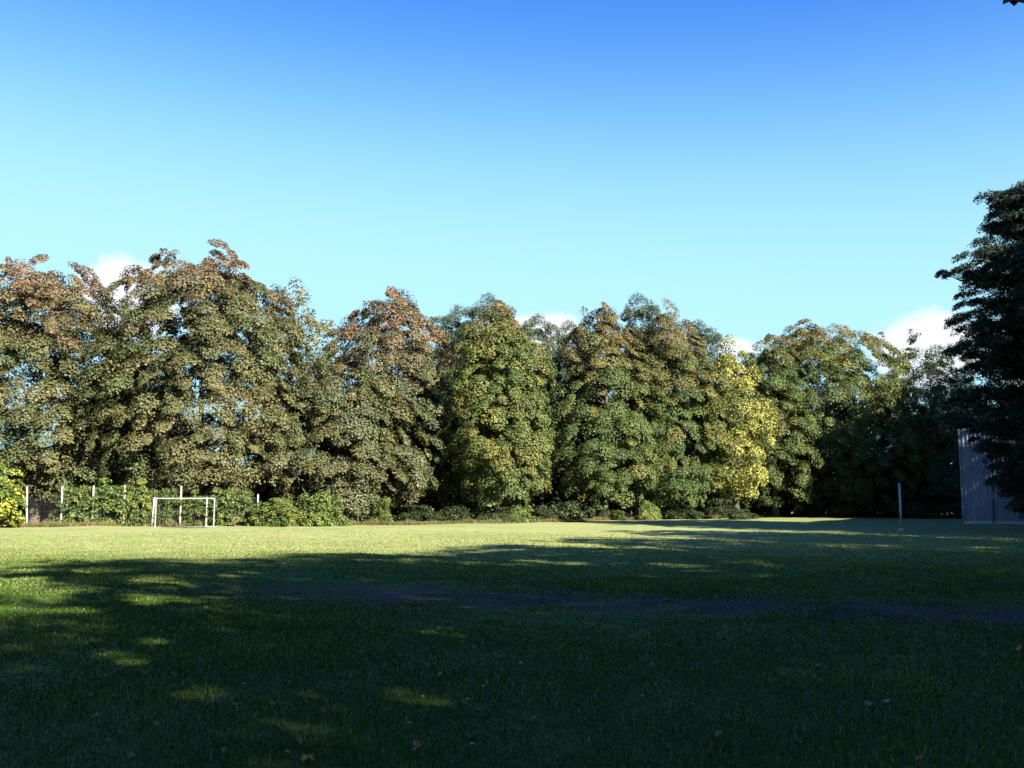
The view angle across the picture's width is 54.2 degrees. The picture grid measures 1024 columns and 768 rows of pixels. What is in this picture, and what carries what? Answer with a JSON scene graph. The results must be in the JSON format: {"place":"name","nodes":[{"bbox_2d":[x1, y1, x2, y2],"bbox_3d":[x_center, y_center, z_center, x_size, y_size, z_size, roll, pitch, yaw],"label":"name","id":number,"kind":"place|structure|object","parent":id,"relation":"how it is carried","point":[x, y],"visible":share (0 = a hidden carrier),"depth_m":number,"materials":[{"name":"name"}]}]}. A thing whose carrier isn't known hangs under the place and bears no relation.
{"place":"outdoors","nodes":[
{"label":"outdoors","id":0,"kind":"place"},
{"bbox_2d":[0,513,961,527],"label":"rough grass","id":1,"kind":"structure","parent":0,"point":[85,523],"depth_m":74.55,"materials":[{"name":"green plant"}]},
{"bbox_2d":[0,508,1023,767],"bbox_3d":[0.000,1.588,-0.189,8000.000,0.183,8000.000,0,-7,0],"label":"ground","id":2,"kind":"structure","parent":0,"point":[782,526],"depth_m":11.35,"materials":[{"name":"green plant"}]},
{"bbox_2d":[0,456,27,527],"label":"lime bush","id":3,"kind":"object","parent":2,"relation":"on","point":[11,493],"visible":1,"depth_m":65.85,"materials":[{"name":"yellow plant"}]},
{"bbox_2d":[1,459,47,523],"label":"shrub","id":4,"kind":"object","parent":2,"relation":"on","point":[25,512],"visible":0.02,"depth_m":80.53,"materials":[{"name":"green plant"}]},
{"bbox_2d":[0,465,50,519],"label":"shrub","id":5,"kind":"object","parent":2,"relation":"on","point":[44,508],"visible":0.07,"depth_m":80.27,"materials":[{"name":"green plant"}]},
{"bbox_2d":[0,254,144,524],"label":"maple tree","id":6,"kind":"object","parent":2,"relation":"on","point":[35,339],"visible":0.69,"depth_m":72.42,"materials":[{"name":"green plant"}]},
{"bbox_2d":[44,485,111,523],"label":"bramble bush","id":7,"kind":"object","parent":2,"relation":"on","point":[72,514],"visible":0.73,"depth_m":68.83,"materials":[{"name":"green plant"}]},
{"bbox_2d":[40,471,116,522],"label":"shrub","id":8,"kind":"object","parent":2,"relation":"on","point":[52,504],"visible":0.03,"depth_m":80.45,"materials":[{"name":"green plant"}]},
{"bbox_2d":[72,477,141,524],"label":"bramble bush","id":9,"kind":"object","parent":2,"relation":"on","point":[111,494],"visible":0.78,"depth_m":68.78,"materials":[{"name":"green plant"}]},
{"bbox_2d":[50,362,194,516],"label":"sycamore tree","id":10,"kind":"object","parent":2,"relation":"on","point":[152,461],"visible":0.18,"depth_m":77.08,"materials":[{"name":"green plant"}]},
{"bbox_2d":[126,751,134,758],"bbox_3d":[-2.318,2.252,6.065,0.058,0.027,0.056,29,6,-28],"label":"fallen leaf","id":11,"kind":"object","parent":2,"relation":"on","point":[129,754],"visible":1,"depth_m":6.07,"materials":[{"name":"plant"}]},
{"bbox_2d":[116,477,159,525],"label":"bramble bush","id":12,"kind":"object","parent":2,"relation":"on","point":[141,494],"visible":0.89,"depth_m":68.65,"materials":[{"name":"green plant"}]},
{"bbox_2d":[26,485,258,525],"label":"chain link fence","id":13,"kind":"object","parent":2,"relation":"on","point":[152,518],"visible":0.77,"depth_m":68.70,"materials":[{"name":"metal"}]},
{"bbox_2d":[151,720,159,726],"bbox_3d":[-2.492,2.376,6.987,0.062,0.029,0.060,29,0,-43],"label":"fallen leaf","id":14,"kind":"object","parent":2,"relation":"on","point":[155,723],"visible":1,"depth_m":6.99,"materials":[{"name":"plant"}]},
{"bbox_2d":[149,488,181,524],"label":"bramble bush","id":15,"kind":"object","parent":2,"relation":"on","point":[167,513],"visible":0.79,"depth_m":68.91,"materials":[{"name":"green plant"}]},
{"bbox_2d":[133,478,214,521],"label":"shrub","id":16,"kind":"object","parent":2,"relation":"on","point":[182,502],"depth_m":81.05,"materials":[{"name":"green plant"}]},
{"bbox_2d":[154,498,218,527],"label":"football goal","id":17,"kind":"object","parent":2,"relation":"on","point":[156,501],"visible":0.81,"depth_m":65.54,"materials":[{"name":"white paint"}]},
{"bbox_2d":[175,490,212,525],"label":"bramble bush","id":18,"kind":"object","parent":2,"relation":"on","point":[190,506],"visible":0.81,"depth_m":68.73,"materials":[{"name":"green plant"}]},
{"bbox_2d":[67,238,331,518],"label":"sycamore tree","id":19,"kind":"object","parent":2,"relation":"on","point":[190,461],"visible":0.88,"depth_m":73.07,"materials":[{"name":"green plant"}]},
{"bbox_2d":[201,469,241,492],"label":"shrub","id":20,"kind":"object","parent":2,"relation":"on","point":[204,489],"visible":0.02,"depth_m":84.25,"materials":[{"name":"green plant"}]},
{"bbox_2d":[198,487,255,525],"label":"bramble bush","id":21,"kind":"object","parent":2,"relation":"on","point":[225,503],"visible":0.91,"depth_m":68.64,"materials":[{"name":"green plant"}]},
{"bbox_2d":[206,471,306,521],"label":"shrub","id":22,"kind":"object","parent":2,"relation":"on","point":[264,494],"visible":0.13,"depth_m":81.09,"materials":[{"name":"green plant"}]},
{"bbox_2d":[247,497,294,526],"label":"bramble bush","id":23,"kind":"object","parent":2,"relation":"on","point":[271,511],"visible":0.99,"depth_m":68.44,"materials":[{"name":"green plant"}]},
{"bbox_2d":[265,497,299,525],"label":"shrub","id":24,"kind":"object","parent":2,"relation":"on","point":[291,502],"visible":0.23,"depth_m":71.54,"materials":[{"name":"green plant"}]},
{"bbox_2d":[229,277,340,485],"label":"ash tree","id":25,"kind":"object","parent":2,"relation":"on","point":[313,322],"visible":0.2,"depth_m":84.60,"materials":[{"name":"green plant"}]},
{"bbox_2d":[301,753,314,761],"bbox_3d":[-1.206,2.218,5.930,0.081,0.041,0.072,-11,-36,11],"label":"fallen leaf","id":26,"kind":"object","parent":2,"relation":"on","point":[304,756],"visible":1,"depth_m":5.92,"materials":[{"name":"plant"}]},
{"bbox_2d":[317,707,325,714],"bbox_3d":[-1.383,2.362,7.243,0.070,0.040,0.088,23,-6,-13],"label":"fallen leaf","id":27,"kind":"object","parent":2,"relation":"on","point":[323,710],"visible":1,"depth_m":7.23,"materials":[{"name":"plant"}]},
{"bbox_2d":[291,492,352,526],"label":"shrub","id":28,"kind":"object","parent":2,"relation":"on","point":[320,512],"visible":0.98,"depth_m":71.50,"materials":[{"name":"green plant"}]},
{"bbox_2d":[240,361,446,522],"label":"sycamore tree","id":29,"kind":"object","parent":2,"relation":"on","point":[301,476],"visible":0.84,"depth_m":76.87,"materials":[{"name":"green plant"}]},
{"bbox_2d":[365,496,392,522],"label":"shrub","id":30,"kind":"object","parent":2,"relation":"on","point":[381,509],"visible":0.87,"depth_m":75.44,"materials":[{"name":"green plant"}]},
{"bbox_2d":[300,286,484,514],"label":"maple tree","id":31,"kind":"object","parent":2,"relation":"on","point":[386,337],"visible":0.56,"depth_m":84.91,"materials":[{"name":"green plant"}]},
{"bbox_2d":[356,409,431,518],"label":"dark tree","id":32,"kind":"object","parent":2,"relation":"on","point":[401,496],"visible":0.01,"depth_m":95.58,"materials":[{"name":"green plant"}]},
{"bbox_2d":[412,740,420,749],"bbox_3d":[-0.588,2.241,6.221,0.088,0.040,0.070,-7,11,20],"label":"fallen leaf","id":33,"kind":"object","parent":2,"relation":"on","point":[416,744],"visible":1,"depth_m":6.22,"materials":[{"name":"plant"}]},
{"bbox_2d":[390,503,443,522],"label":"shrub","id":34,"kind":"object","parent":2,"relation":"on","point":[416,513],"visible":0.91,"depth_m":80.28,"materials":[{"name":"green plant"}]},
{"bbox_2d":[390,352,496,513],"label":"dark tree","id":35,"kind":"object","parent":2,"relation":"on","point":[439,506],"visible":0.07,"depth_m":93.82,"materials":[{"name":"green plant"}]},
{"bbox_2d":[420,304,476,428],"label":"pine tree","id":36,"kind":"object","parent":2,"relation":"on","point":[454,322],"visible":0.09,"depth_m":106.49,"materials":[{"name":"green plant"}]},
{"bbox_2d":[437,498,480,521],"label":"shrub","id":37,"kind":"object","parent":2,"relation":"on","point":[456,512],"visible":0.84,"depth_m":81.71,"materials":[{"name":"green plant"}]},
{"bbox_2d":[472,706,481,711],"bbox_3d":[-0.259,2.377,7.314,0.070,0.040,0.088,12,-24,-11],"label":"fallen leaf","id":38,"kind":"object","parent":2,"relation":"on","point":[474,708],"visible":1,"depth_m":7.31,"materials":[{"name":"brown plant"}]},
{"bbox_2d":[468,506,493,520],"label":"shrub","id":39,"kind":"object","parent":2,"relation":"on","point":[481,511],"visible":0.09,"depth_m":83.54,"materials":[{"name":"green plant"}]},
{"bbox_2d":[429,385,538,513],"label":"dark tree","id":40,"kind":"object","parent":2,"relation":"on","point":[492,494],"visible":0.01,"depth_m":100.15,"materials":[{"name":"green plant"}]},
{"bbox_2d":[445,291,529,405],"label":"pine tree","id":41,"kind":"object","parent":2,"relation":"on","point":[471,312],"visible":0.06,"depth_m":104.66,"materials":[{"name":"green plant"}]},
{"bbox_2d":[431,300,557,509],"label":"maple tree","id":42,"kind":"object","parent":2,"relation":"on","point":[504,389],"visible":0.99,"depth_m":81.45,"materials":[{"name":"green plant"}]},
{"bbox_2d":[475,508,517,521],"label":"shrub","id":43,"kind":"object","parent":2,"relation":"on","point":[498,513],"visible":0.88,"depth_m":80.95,"materials":[{"name":"green plant"}]},
{"bbox_2d":[502,504,536,522],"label":"shrub","id":44,"kind":"object","parent":2,"relation":"on","point":[516,510],"visible":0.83,"depth_m":82.47,"materials":[{"name":"green plant"}]},
{"bbox_2d":[534,509,558,519],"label":"shrub","id":45,"kind":"object","parent":2,"relation":"on","point":[544,513],"visible":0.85,"depth_m":88.32,"materials":[{"name":"green plant"}]},
{"bbox_2d":[515,313,581,508],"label":"pine tree","id":46,"kind":"object","parent":2,"relation":"on","point":[539,332],"visible":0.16,"depth_m":108.71,"materials":[{"name":"green plant"}]},
{"bbox_2d":[502,368,600,516],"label":"dark tree","id":47,"kind":"object","parent":2,"relation":"on","point":[546,496],"visible":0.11,"depth_m":99.33,"materials":[{"name":"green plant"}]},
{"bbox_2d":[533,493,611,519],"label":"shrub","id":48,"kind":"object","parent":2,"relation":"on","point":[562,509],"visible":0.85,"depth_m":93.66,"materials":[{"name":"green plant"}]},
{"bbox_2d":[547,320,603,415],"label":"pine tree","id":49,"kind":"object","parent":2,"relation":"on","point":[563,334],"visible":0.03,"depth_m":112.74,"materials":[{"name":"green plant"}]},
{"bbox_2d":[540,404,631,515],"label":"dark tree","id":50,"kind":"object","parent":2,"relation":"on","point":[620,508],"visible":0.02,"depth_m":109.21,"materials":[{"name":"green plant"}]},
{"bbox_2d":[594,507,610,518],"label":"shrub","id":51,"kind":"object","parent":2,"relation":"on","point":[604,513],"visible":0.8,"depth_m":93.42,"materials":[{"name":"green plant"}]},
{"bbox_2d":[544,302,667,509],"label":"chestnut tree","id":52,"kind":"object","parent":2,"relation":"on","point":[604,482],"visible":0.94,"depth_m":94.53,"materials":[{"name":"green plant"}]},
{"bbox_2d":[610,509,626,519],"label":"shrub","id":53,"kind":"object","parent":2,"relation":"on","point":[617,514],"visible":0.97,"depth_m":92.61,"materials":[{"name":"green plant"}]},
{"bbox_2d":[598,409,682,516],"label":"dark tree","id":54,"kind":"object","parent":2,"relation":"on","point":[634,509],"visible":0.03,"depth_m":113.29,"materials":[{"name":"green plant"}]},
{"bbox_2d":[637,500,661,519],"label":"shrub","id":55,"kind":"object","parent":2,"relation":"on","point":[652,509],"visible":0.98,"depth_m":95.77,"materials":[{"name":"green plant"}]},
{"bbox_2d":[603,292,706,512],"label":"pine tree","id":56,"kind":"object","parent":2,"relation":"on","point":[630,313],"visible":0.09,"depth_m":118.75,"materials":[{"name":"green plant"}]},
{"bbox_2d":[612,298,735,509],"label":"chestnut tree","id":57,"kind":"object","parent":2,"relation":"on","point":[675,482],"visible":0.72,"depth_m":97.52,"materials":[{"name":"green plant"}]},
{"bbox_2d":[659,503,705,519],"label":"shrub","id":58,"kind":"object","parent":2,"relation":"on","point":[679,510],"visible":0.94,"depth_m":97.10,"materials":[{"name":"green plant"}]},
{"bbox_2d":[676,498,695,519],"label":"shrub","id":59,"kind":"object","parent":2,"relation":"on","point":[685,505],"visible":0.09,"depth_m":101.92,"materials":[{"name":"green plant"}]},
{"bbox_2d":[674,319,737,507],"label":"pine tree","id":60,"kind":"object","parent":2,"relation":"on","point":[715,339],"visible":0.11,"depth_m":120.03,"materials":[{"name":"green plant"}]},
{"bbox_2d":[660,392,756,513],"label":"dark tree","id":61,"kind":"object","parent":2,"relation":"on","point":[711,496],"visible":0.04,"depth_m":113.85,"materials":[{"name":"green plant"}]},
{"bbox_2d":[712,730,721,736],"bbox_3d":[1.360,2.340,6.685,0.081,0.040,0.084,-27,-20,37],"label":"fallen leaf","id":62,"kind":"object","parent":2,"relation":"on","point":[717,733],"visible":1,"depth_m":6.67,"materials":[{"name":"plant"}]},
{"bbox_2d":[703,497,732,517],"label":"shrub","id":63,"kind":"object","parent":2,"relation":"on","point":[720,507],"visible":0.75,"depth_m":105.39,"materials":[{"name":"green plant"}]},
{"bbox_2d":[692,334,778,518],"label":"ash tree","id":64,"kind":"object","parent":2,"relation":"on","point":[728,363],"visible":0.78,"depth_m":99.53,"materials":[{"name":"yellow plant"}]},
{"bbox_2d":[718,508,757,519],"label":"shrub","id":65,"kind":"object","parent":2,"relation":"on","point":[740,514],"visible":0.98,"depth_m":97.71,"materials":[{"name":"green plant"}]},
{"bbox_2d":[703,400,784,515],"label":"dark tree","id":66,"kind":"object","parent":2,"relation":"on","point":[750,486],"depth_m":117.65,"materials":[{"name":"green plant"}]},
{"bbox_2d":[741,495,792,516],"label":"shrub","id":67,"kind":"object","parent":2,"relation":"on","point":[754,509],"visible":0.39,"depth_m":111.79,"materials":[{"name":"green plant"}]},
{"bbox_2d":[723,333,828,516],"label":"maple tree","id":68,"kind":"object","parent":2,"relation":"on","point":[777,378],"visible":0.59,"depth_m":107.97,"materials":[{"name":"green plant"}]},
{"bbox_2d":[765,407,835,514],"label":"dark tree","id":69,"kind":"object","parent":2,"relation":"on","point":[792,511],"depth_m":125.44,"materials":[{"name":"green plant"}]},
{"bbox_2d":[793,489,825,517],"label":"shrub","id":70,"kind":"object","parent":2,"relation":"on","point":[808,511],"visible":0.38,"depth_m":110.54,"materials":[{"name":"green plant"}]},
{"bbox_2d":[735,318,947,516],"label":"sycamore tree","id":71,"kind":"object","parent":2,"relation":"on","point":[835,373],"visible":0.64,"depth_m":110.05,"materials":[{"name":"green plant"}]},
{"bbox_2d":[815,392,881,514],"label":"dark tree","id":72,"kind":"object","parent":2,"relation":"on","point":[848,433],"visible":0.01,"depth_m":129.91,"materials":[{"name":"green plant"}]},
{"bbox_2d":[832,377,942,513],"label":"dark tree","id":73,"kind":"object","parent":2,"relation":"on","point":[879,437],"visible":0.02,"depth_m":127.76,"materials":[{"name":"green plant"}]},
{"bbox_2d":[898,483,903,530],"bbox_3d":[23.117,7.364,59.547,0.333,2.932,0.333,0,-7,0],"label":"lone post","id":74,"kind":"object","parent":2,"relation":"on","point":[900,507],"visible":0.87,"depth_m":59.51,"materials":[{"name":"metal"}]},
{"bbox_2d":[882,405,960,514],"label":"dark tree","id":75,"kind":"object","parent":2,"relation":"on","point":[940,449],"visible":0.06,"depth_m":121.42,"materials":[{"name":"green plant"}]},
{"bbox_2d":[854,328,1001,516],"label":"sycamore tree","id":76,"kind":"object","parent":2,"relation":"on","point":[934,373],"visible":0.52,"depth_m":111.12,"materials":[{"name":"green plant"}]},
{"bbox_2d":[919,376,991,514],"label":"dark tree","id":77,"kind":"object","parent":2,"relation":"on","point":[973,384],"visible":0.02,"depth_m":126.94,"materials":[{"name":"green plant"}]},
{"bbox_2d":[924,180,1023,519],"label":"conifer tree","id":78,"kind":"object","parent":2,"relation":"on","point":[1000,342],"visible":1,"depth_m":59.97,"materials":[{"name":"green plant"}]},
{"bbox_2d":[957,428,1023,523],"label":"metal hall","id":79,"kind":"structure","parent":2,"relation":"on","point":[982,503],"depth_m":76.94,"materials":[{"name":"metal"}]},
{"bbox_2d":[1002,379,1023,404],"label":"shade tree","id":80,"kind":"object","parent":2,"relation":"on","point":[1021,383],"visible":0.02,"depth_m":91.23,"materials":[{"name":"green plant"}]},
{"bbox_2d":[1003,0,1023,5],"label":"overhanging tree","id":81,"kind":"object","parent":2,"relation":"on","point":[1013,2],"visible":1,"depth_m":7.01,"materials":[{"name":"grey plant"}]},
{"bbox_2d":[0,0,1023,498],"label":"sky","id":82,"kind":"structure","parent":0,"point":[755,168],"materials":[{"name":"blue"}]}
]}

